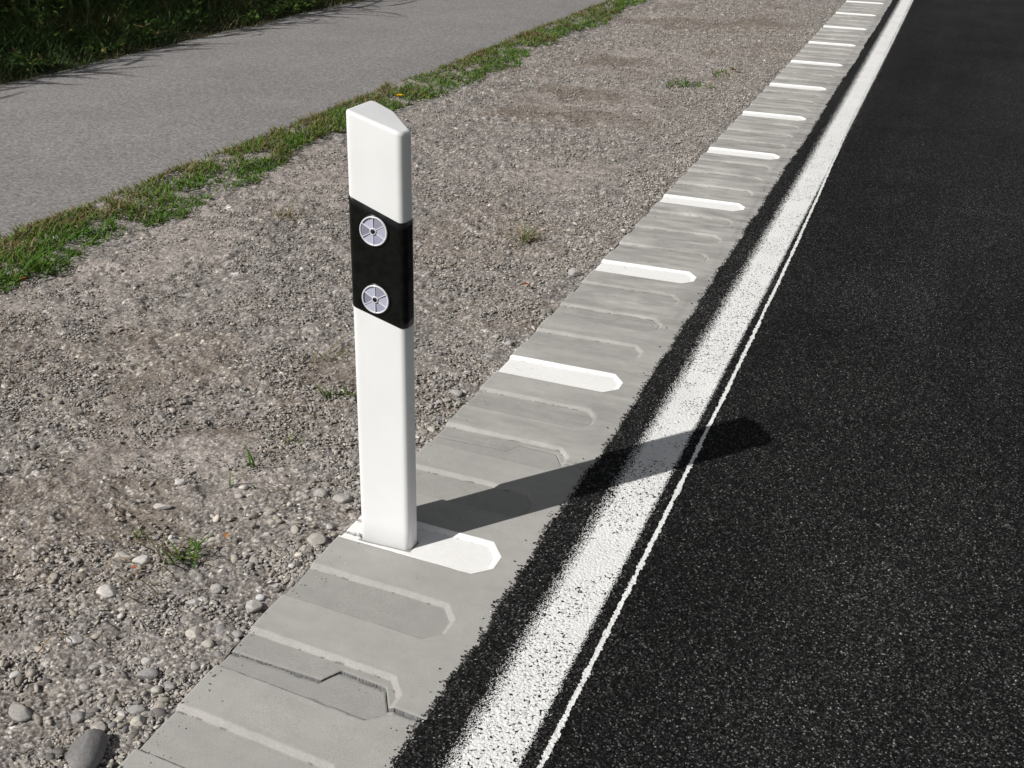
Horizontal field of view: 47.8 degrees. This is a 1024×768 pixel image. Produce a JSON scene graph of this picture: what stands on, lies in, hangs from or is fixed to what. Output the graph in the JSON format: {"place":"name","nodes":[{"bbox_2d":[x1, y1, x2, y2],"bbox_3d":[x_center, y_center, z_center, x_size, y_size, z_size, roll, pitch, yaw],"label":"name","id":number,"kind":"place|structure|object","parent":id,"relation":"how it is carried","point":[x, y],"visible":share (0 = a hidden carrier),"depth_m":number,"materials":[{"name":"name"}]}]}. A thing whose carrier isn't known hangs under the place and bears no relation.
{"place":"outdoors","nodes":[
{"label":"outdoors","id":0,"kind":"place"},
{"bbox_2d":[0,0,352,83],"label":"verge ground","id":1,"kind":"structure","parent":0,"point":[198,34],"depth_m":9.12,"materials":[{"name":"green plant"}]},
{"bbox_2d":[8,0,18,21],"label":"leafy stalk","id":2,"kind":"object","parent":1,"relation":"on","point":[15,10],"visible":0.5,"depth_m":9.21,"materials":[{"name":"green plant"}]},
{"bbox_2d":[22,0,29,22],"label":"leafy stalk","id":3,"kind":"object","parent":1,"relation":"on","point":[27,2],"visible":0.31,"depth_m":9.03,"materials":[{"name":"plant"}]},
{"bbox_2d":[0,0,363,84],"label":"undergrowth","id":4,"kind":"object","parent":1,"relation":"on","point":[100,18],"visible":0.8,"depth_m":8.84,"materials":[{"name":"green plant"}]},
{"bbox_2d":[0,0,609,238],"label":"path","id":5,"kind":"structure","parent":0,"point":[82,134],"depth_m":7.25,"materials":[{"name":"grey asphalt"}]},
{"bbox_2d":[0,0,646,292],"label":"grass","id":6,"kind":"structure","parent":0,"point":[317,120],"depth_m":5.60,"materials":[{"name":"green plant"}]},
{"bbox_2d":[0,23,779,512],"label":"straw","id":7,"kind":"object","parent":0,"point":[264,319],"visible":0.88,"depth_m":3.72,"materials":[{"name":"beige plant"}]},
{"bbox_2d":[0,0,846,767],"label":"gravel shoulder","id":8,"kind":"object","parent":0,"point":[78,492],"visible":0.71,"depth_m":3.90,"materials":[{"name":"grey gravel"}]},
{"bbox_2d":[9,671,20,678],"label":"stone","id":9,"kind":"object","parent":8,"relation":"on","point":[13,674],"visible":1,"depth_m":2.26,"materials":[{"name":"grey stone"}]},
{"bbox_2d":[8,703,32,721],"bbox_3d":[-0.924,0.616,2.160,0.060,0.019,0.030,15,29,26],"label":"stone","id":10,"kind":"object","parent":8,"relation":"on","point":[18,712],"visible":1,"depth_m":2.15,"materials":[{"name":"grey stone"}]},
{"bbox_2d":[1,242,61,285],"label":"grass tuft","id":11,"kind":"object","parent":8,"relation":"on","point":[23,260],"visible":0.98,"depth_m":4.25,"materials":[{"name":"green plant"}]},
{"bbox_2d":[37,633,60,652],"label":"dry twig","id":12,"kind":"object","parent":8,"relation":"on","point":[40,649],"visible":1,"depth_m":2.32,"materials":[{"name":"wood"}]},
{"bbox_2d":[62,726,72,744],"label":"dry twig","id":13,"kind":"object","parent":8,"relation":"on","point":[70,728],"visible":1,"depth_m":2.09,"materials":[{"name":"wood"}]},
{"bbox_2d":[64,635,82,643],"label":"stone","id":14,"kind":"object","parent":8,"relation":"on","point":[75,639],"visible":0.99,"depth_m":2.35,"materials":[{"name":"grey stone"}]},
{"bbox_2d":[71,711,84,721],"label":"stone","id":15,"kind":"object","parent":8,"relation":"on","point":[77,716],"visible":1,"depth_m":2.15,"materials":[{"name":"grey stone"}]},
{"bbox_2d":[65,728,106,767],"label":"stone","id":16,"kind":"object","parent":8,"relation":"on","point":[87,749],"visible":1,"depth_m":2.06,"materials":[{"name":"grey stone"}]},
{"bbox_2d":[90,721,106,730],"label":"stone","id":17,"kind":"object","parent":8,"relation":"on","point":[101,725],"visible":0.61,"depth_m":2.13,"materials":[{"name":"beige stone"}]},
{"bbox_2d":[96,584,116,598],"bbox_3d":[-0.879,0.451,2.504,0.049,0.025,0.040,10,27,18],"label":"stone","id":18,"kind":"object","parent":8,"relation":"on","point":[107,591],"visible":1,"depth_m":2.49,"materials":[{"name":"beige stone"}]},
{"bbox_2d":[117,711,125,716],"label":"stone","id":19,"kind":"object","parent":8,"relation":"on","point":[122,713],"visible":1,"depth_m":2.16,"materials":[{"name":"beige stone"}]},
{"bbox_2d":[114,551,132,559],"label":"stone","id":20,"kind":"object","parent":8,"relation":"on","point":[124,554],"visible":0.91,"depth_m":2.63,"materials":[{"name":"grey stone"}]},
{"bbox_2d":[120,725,128,732],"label":"stone","id":21,"kind":"object","parent":8,"relation":"on","point":[124,729],"visible":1,"depth_m":2.13,"materials":[{"name":"grey stone"}]},
{"bbox_2d":[127,704,145,713],"bbox_3d":[-0.709,0.616,2.179,0.033,0.015,0.024,10,27,18],"label":"stone","id":22,"kind":"object","parent":8,"relation":"on","point":[136,709],"visible":1,"depth_m":2.17,"materials":[{"name":"grey stone"}]},
{"bbox_2d":[130,715,144,725],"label":"stone","id":23,"kind":"object","parent":8,"relation":"on","point":[138,720],"visible":1,"depth_m":2.15,"materials":[{"name":"beige stone"}]},
{"bbox_2d":[132,527,147,537],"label":"grass tuft","id":24,"kind":"object","parent":8,"relation":"on","point":[136,536],"visible":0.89,"depth_m":2.71,"materials":[{"name":"green plant"}]},
{"bbox_2d":[132,555,149,563],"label":"stone","id":25,"kind":"object","parent":8,"relation":"on","point":[140,559],"visible":0.97,"depth_m":2.62,"materials":[{"name":"white stone"}]},
{"bbox_2d":[115,574,167,603],"bbox_3d":[-0.798,0.441,2.495,0.108,0.048,0.117,-17,31,-34],"label":"dry tuft","id":26,"kind":"object","parent":8,"relation":"on","point":[155,592],"visible":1,"depth_m":2.51,"materials":[{"name":"beige plant"}]},
{"bbox_2d":[141,657,153,665],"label":"stone","id":27,"kind":"object","parent":8,"relation":"on","point":[147,661],"visible":1,"depth_m":2.30,"materials":[{"name":"beige stone"}]},
{"bbox_2d":[137,667,158,679],"bbox_3d":[-0.712,0.569,2.268,0.043,0.021,0.033,10,27,18],"label":"stone","id":28,"kind":"object","parent":8,"relation":"on","point":[150,673],"visible":1,"depth_m":2.26,"materials":[{"name":"grey stone"}]},
{"bbox_2d":[151,685,162,692],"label":"stone","id":29,"kind":"object","parent":8,"relation":"on","point":[157,689],"visible":1,"depth_m":2.22,"materials":[{"name":"beige stone"}]},
{"bbox_2d":[86,526,234,574],"bbox_3d":[-0.808,0.374,2.620,0.365,0.062,0.205,10,27,18],"label":"dry tuft","id":30,"kind":"object","parent":8,"relation":"on","point":[166,548],"visible":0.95,"depth_m":2.64,"materials":[{"name":"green plant"}]},
{"bbox_2d":[153,503,171,509],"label":"stone","id":31,"kind":"object","parent":8,"relation":"on","point":[158,506],"visible":1,"depth_m":2.83,"materials":[{"name":"white stone"}]},
{"bbox_2d":[164,682,174,689],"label":"stone","id":32,"kind":"object","parent":8,"relation":"on","point":[168,685],"visible":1,"depth_m":2.24,"materials":[{"name":"grey stone"}]},
{"bbox_2d":[174,479,184,485],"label":"stone","id":33,"kind":"object","parent":8,"relation":"on","point":[179,482],"visible":1,"depth_m":2.93,"materials":[{"name":"white stone"}]},
{"bbox_2d":[158,535,208,566],"bbox_3d":[-0.751,0.383,2.621,0.114,0.049,0.142,1,25,-1],"label":"grass tuft","id":34,"kind":"object","parent":8,"relation":"on","point":[182,559],"visible":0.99,"depth_m":2.63,"materials":[{"name":"green plant"}]},
{"bbox_2d":[185,599,199,605],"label":"stone","id":35,"kind":"object","parent":8,"relation":"on","point":[193,602],"visible":1,"depth_m":2.48,"materials":[{"name":"grey stone"}]},
{"bbox_2d":[185,625,201,638],"bbox_3d":[-0.659,0.514,2.392,0.032,0.018,0.034,10,27,18],"label":"stone","id":36,"kind":"object","parent":8,"relation":"on","point":[194,632],"visible":1,"depth_m":2.38,"materials":[{"name":"beige stone"}]},
{"bbox_2d":[191,661,199,669],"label":"stone","id":37,"kind":"object","parent":8,"relation":"on","point":[195,665],"visible":1,"depth_m":2.30,"materials":[{"name":"grey stone"}]},
{"bbox_2d":[182,534,209,553],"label":"grass tuft","id":38,"kind":"object","parent":8,"relation":"on","point":[194,545],"visible":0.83,"depth_m":2.68,"materials":[{"name":"green plant"}]},
{"bbox_2d":[201,639,213,647],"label":"stone","id":39,"kind":"object","parent":8,"relation":"on","point":[208,643],"visible":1,"depth_m":2.36,"materials":[{"name":"beige stone"}]},
{"bbox_2d":[210,584,222,593],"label":"stone","id":40,"kind":"object","parent":8,"relation":"on","point":[216,588],"visible":1,"depth_m":2.53,"materials":[{"name":"grey stone"}]},
{"bbox_2d":[214,651,222,656],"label":"stone","id":41,"kind":"object","parent":8,"relation":"on","point":[218,654],"visible":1,"depth_m":2.34,"materials":[{"name":"grey stone"}]},
{"bbox_2d":[216,624,225,631],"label":"stone","id":42,"kind":"object","parent":8,"relation":"on","point":[219,627],"visible":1,"depth_m":2.40,"materials":[{"name":"grey stone"}]},
{"bbox_2d":[223,532,229,538],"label":"dead leaf","id":43,"kind":"object","parent":8,"relation":"on","point":[225,534],"visible":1,"depth_m":2.70,"materials":[{"name":"orange plant"}]},
{"bbox_2d":[223,636,232,642],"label":"stone","id":44,"kind":"object","parent":8,"relation":"on","point":[228,638],"visible":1,"depth_m":2.38,"materials":[{"name":"grey stone"}]},
{"bbox_2d":[229,469,243,486],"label":"grass tuft","id":45,"kind":"object","parent":8,"relation":"on","point":[230,480],"visible":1,"depth_m":2.94,"materials":[{"name":"green plant"}]},
{"bbox_2d":[233,630,242,637],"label":"stone","id":46,"kind":"object","parent":8,"relation":"on","point":[238,633],"visible":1,"depth_m":2.40,"materials":[{"name":"grey stone"}]},
{"bbox_2d":[245,600,261,612],"bbox_3d":[-0.555,0.478,2.483,0.036,0.021,0.033,10,27,18],"label":"stone","id":47,"kind":"object","parent":8,"relation":"on","point":[251,606],"visible":1,"depth_m":2.48,"materials":[{"name":"grey stone"}]},
{"bbox_2d":[242,442,267,468],"bbox_3d":[-0.690,0.195,3.005,0.061,0.059,0.115,-21,33,-38],"label":"grass tuft","id":48,"kind":"object","parent":8,"relation":"on","point":[249,459],"visible":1,"depth_m":3.03,"materials":[{"name":"green plant"}]},
{"bbox_2d":[256,594,264,600],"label":"stone","id":49,"kind":"object","parent":8,"relation":"on","point":[260,597],"visible":1,"depth_m":2.51,"materials":[{"name":"grey stone"}]},
{"bbox_2d":[260,201,303,225],"bbox_3d":[-0.966,-0.726,4.925,0.210,0.059,0.321,3,25,4],"label":"dry tuft","id":50,"kind":"object","parent":8,"relation":"on","point":[281,211],"visible":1,"depth_m":4.96,"materials":[{"name":"beige plant"}]},
{"bbox_2d":[274,430,305,444],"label":"grass tuft","id":51,"kind":"object","parent":8,"relation":"on","point":[285,442],"visible":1,"depth_m":3.15,"materials":[{"name":"green plant"}]},
{"bbox_2d":[294,552,302,556],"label":"stone","id":52,"kind":"object","parent":8,"relation":"on","point":[299,554],"visible":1,"depth_m":2.66,"materials":[{"name":"beige stone"}]},
{"bbox_2d":[299,545,307,551],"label":"stone","id":53,"kind":"object","parent":8,"relation":"on","point":[303,547],"visible":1,"depth_m":2.68,"materials":[{"name":"beige stone"}]},
{"bbox_2d":[307,533,325,545],"bbox_3d":[-0.459,0.367,2.720,0.044,0.025,0.045,10,27,18],"label":"stone","id":54,"kind":"object","parent":8,"relation":"on","point":[313,539],"visible":1,"depth_m":2.71,"materials":[{"name":"beige stone"}]},
{"bbox_2d":[283,332,354,367],"bbox_3d":[-0.554,-0.117,3.678,0.226,0.058,0.351,10,27,18],"label":"dry tuft","id":55,"kind":"object","parent":8,"relation":"on","point":[323,358],"visible":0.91,"depth_m":3.66,"materials":[{"name":"beige plant"}]},
{"bbox_2d":[313,488,326,497],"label":"stone","id":56,"kind":"object","parent":8,"relation":"on","point":[322,492],"visible":1,"depth_m":2.90,"materials":[{"name":"grey stone"}]},
{"bbox_2d":[314,383,340,399],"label":"grass tuft","id":57,"kind":"object","parent":8,"relation":"on","point":[328,393],"visible":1,"depth_m":3.41,"materials":[{"name":"green plant"}]},
{"bbox_2d":[326,523,332,529],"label":"stone","id":58,"kind":"object","parent":8,"relation":"on","point":[329,526],"visible":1,"depth_m":2.78,"materials":[{"name":"white stone"}]},
{"bbox_2d":[332,493,351,502],"bbox_3d":[-0.426,0.288,2.895,0.046,0.019,0.040,10,27,18],"label":"stone","id":59,"kind":"object","parent":8,"relation":"on","point":[342,498],"visible":1,"depth_m":2.89,"materials":[{"name":"grey stone"}]},
{"bbox_2d":[330,387,356,398],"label":"grass tuft","id":60,"kind":"object","parent":8,"relation":"on","point":[347,392],"visible":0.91,"depth_m":3.42,"materials":[{"name":"green plant"}]},
{"bbox_2d":[0,10,826,767],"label":"pebbles","id":61,"kind":"object","parent":8,"relation":"on","point":[92,712],"visible":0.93,"depth_m":2.93,"materials":[{"name":"stone"}]},
{"bbox_2d":[0,0,833,476],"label":"grit","id":62,"kind":"object","parent":8,"relation":"on","point":[304,228],"visible":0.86,"depth_m":4.38,"materials":[{"name":"gravel"}]},
{"bbox_2d":[419,429,428,434],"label":"stone","id":63,"kind":"object","parent":8,"relation":"on","point":[424,431],"visible":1,"depth_m":3.23,"materials":[{"name":"grey stone"}]},
{"bbox_2d":[427,426,435,431],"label":"stone","id":64,"kind":"object","parent":8,"relation":"on","point":[432,428],"visible":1,"depth_m":3.25,"materials":[{"name":"beige stone"}]},
{"bbox_2d":[450,389,462,396],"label":"stone","id":65,"kind":"object","parent":8,"relation":"on","point":[456,393],"visible":1,"depth_m":3.45,"materials":[{"name":"beige stone"}]},
{"bbox_2d":[504,340,512,345],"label":"stone","id":66,"kind":"object","parent":8,"relation":"on","point":[509,343],"visible":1,"depth_m":3.79,"materials":[{"name":"white stone"}]},
{"bbox_2d":[501,221,549,248],"bbox_3d":[0.050,-0.619,4.746,0.246,0.080,0.303,-5,26,-14],"label":"dry tuft","id":67,"kind":"object","parent":8,"relation":"on","point":[526,238],"visible":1,"depth_m":4.77,"materials":[{"name":"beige plant"}]},
{"bbox_2d":[568,268,581,276],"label":"stone","id":68,"kind":"object","parent":8,"relation":"on","point":[573,272],"visible":1,"depth_m":4.40,"materials":[{"name":"white stone"}]},
{"bbox_2d":[660,77,715,88],"bbox_3d":[1.160,-2.047,7.846,0.335,0.043,0.337,-9,27,-22],"label":"grass tuft","id":69,"kind":"object","parent":8,"relation":"on","point":[679,84],"visible":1,"depth_m":7.84,"materials":[{"name":"green plant"}]},
{"bbox_2d":[710,68,742,77],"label":"grass tuft","id":70,"kind":"object","parent":8,"relation":"on","point":[717,72],"visible":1,"depth_m":8.26,"materials":[{"name":"green plant"}]},
{"bbox_2d":[138,72,780,748],"bbox_3d":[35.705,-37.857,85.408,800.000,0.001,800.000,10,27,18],"label":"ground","id":71,"kind":"structure","parent":0,"point":[574,290],"depth_m":2.48,"materials":[{"name":"grey gravel"}]},
{"bbox_2d":[118,654,419,767],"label":"kerb slab","id":72,"kind":"structure","parent":71,"relation":"on","point":[259,715],"depth_m":2.15,"materials":[{"name":"concrete"}]},
{"bbox_2d":[230,437,587,721],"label":"kerb slab","id":73,"kind":"structure","parent":71,"relation":"on","point":[483,512],"depth_m":2.56,"materials":[{"name":"concrete"}]},
{"bbox_2d":[346,101,416,549],"bbox_3d":[-0.266,-0.097,2.537,0.131,1.013,0.122,10,27,18],"label":"marker post","id":74,"kind":"object","parent":73,"relation":"on","point":[380,183],"visible":1,"depth_m":2.46,"materials":[{"name":"white plastic"}]},
{"bbox_2d":[436,312,679,468],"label":"kerb slab","id":75,"kind":"structure","parent":71,"relation":"on","point":[575,406],"depth_m":3.48,"materials":[{"name":"concrete"}]},
{"bbox_2d":[554,232,735,331],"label":"kerb slab","id":76,"kind":"structure","parent":71,"relation":"on","point":[657,281],"depth_m":4.35,"materials":[{"name":"concrete"}]},
{"bbox_2d":[631,175,774,243],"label":"kerb slab","id":77,"kind":"structure","parent":71,"relation":"on","point":[720,207],"depth_m":5.22,"materials":[{"name":"concrete"}]},
{"bbox_2d":[685,132,805,183],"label":"kerb slab","id":78,"kind":"structure","parent":71,"relation":"on","point":[760,158],"depth_m":6.09,"materials":[{"name":"concrete"}]},
{"bbox_2d":[724,100,826,138],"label":"kerb slab","id":79,"kind":"structure","parent":71,"relation":"on","point":[786,119],"depth_m":6.95,"materials":[{"name":"concrete"}]},
{"bbox_2d":[756,74,842,104],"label":"kerb slab","id":80,"kind":"structure","parent":71,"relation":"on","point":[814,90],"depth_m":7.80,"materials":[{"name":"concrete"}]},
{"bbox_2d":[780,53,857,77],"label":"kerb slab","id":81,"kind":"structure","parent":71,"relation":"on","point":[828,65],"depth_m":8.66,"materials":[{"name":"concrete"}]},
{"bbox_2d":[799,35,867,56],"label":"kerb slab","id":82,"kind":"structure","parent":71,"relation":"on","point":[827,45],"depth_m":9.52,"materials":[{"name":"concrete"}]},
{"bbox_2d":[816,20,877,37],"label":"kerb slab","id":83,"kind":"structure","parent":71,"relation":"on","point":[847,29],"depth_m":10.38,"materials":[{"name":"concrete"}]},
{"bbox_2d":[829,8,885,22],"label":"kerb slab","id":84,"kind":"structure","parent":71,"relation":"on","point":[858,15],"depth_m":11.24,"materials":[{"name":"concrete"}]},
{"bbox_2d":[841,0,891,9],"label":"kerb slab","id":85,"kind":"structure","parent":71,"relation":"on","point":[871,4],"depth_m":12.05,"materials":[{"name":"concrete"}]},
{"bbox_2d":[394,0,1023,767],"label":"road","id":86,"kind":"structure","parent":0,"point":[830,574],"depth_m":2.91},
{"bbox_2d":[385,70,848,767],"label":"asphalt crumbs","id":87,"kind":"object","parent":86,"relation":"on","point":[425,714],"visible":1,"depth_m":2.63,"materials":[{"name":"black asphalt"}]},
{"bbox_2d":[438,0,912,767],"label":"edge line","id":88,"kind":"object","parent":86,"relation":"on","point":[604,550],"visible":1,"depth_m":2.88,"materials":[{"name":"paint"}]},
{"bbox_2d":[537,1,911,767],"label":"marking guide line","id":89,"kind":"object","parent":86,"relation":"on","point":[607,631],"visible":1,"depth_m":2.80,"materials":[{"name":"paint"}]}
]}

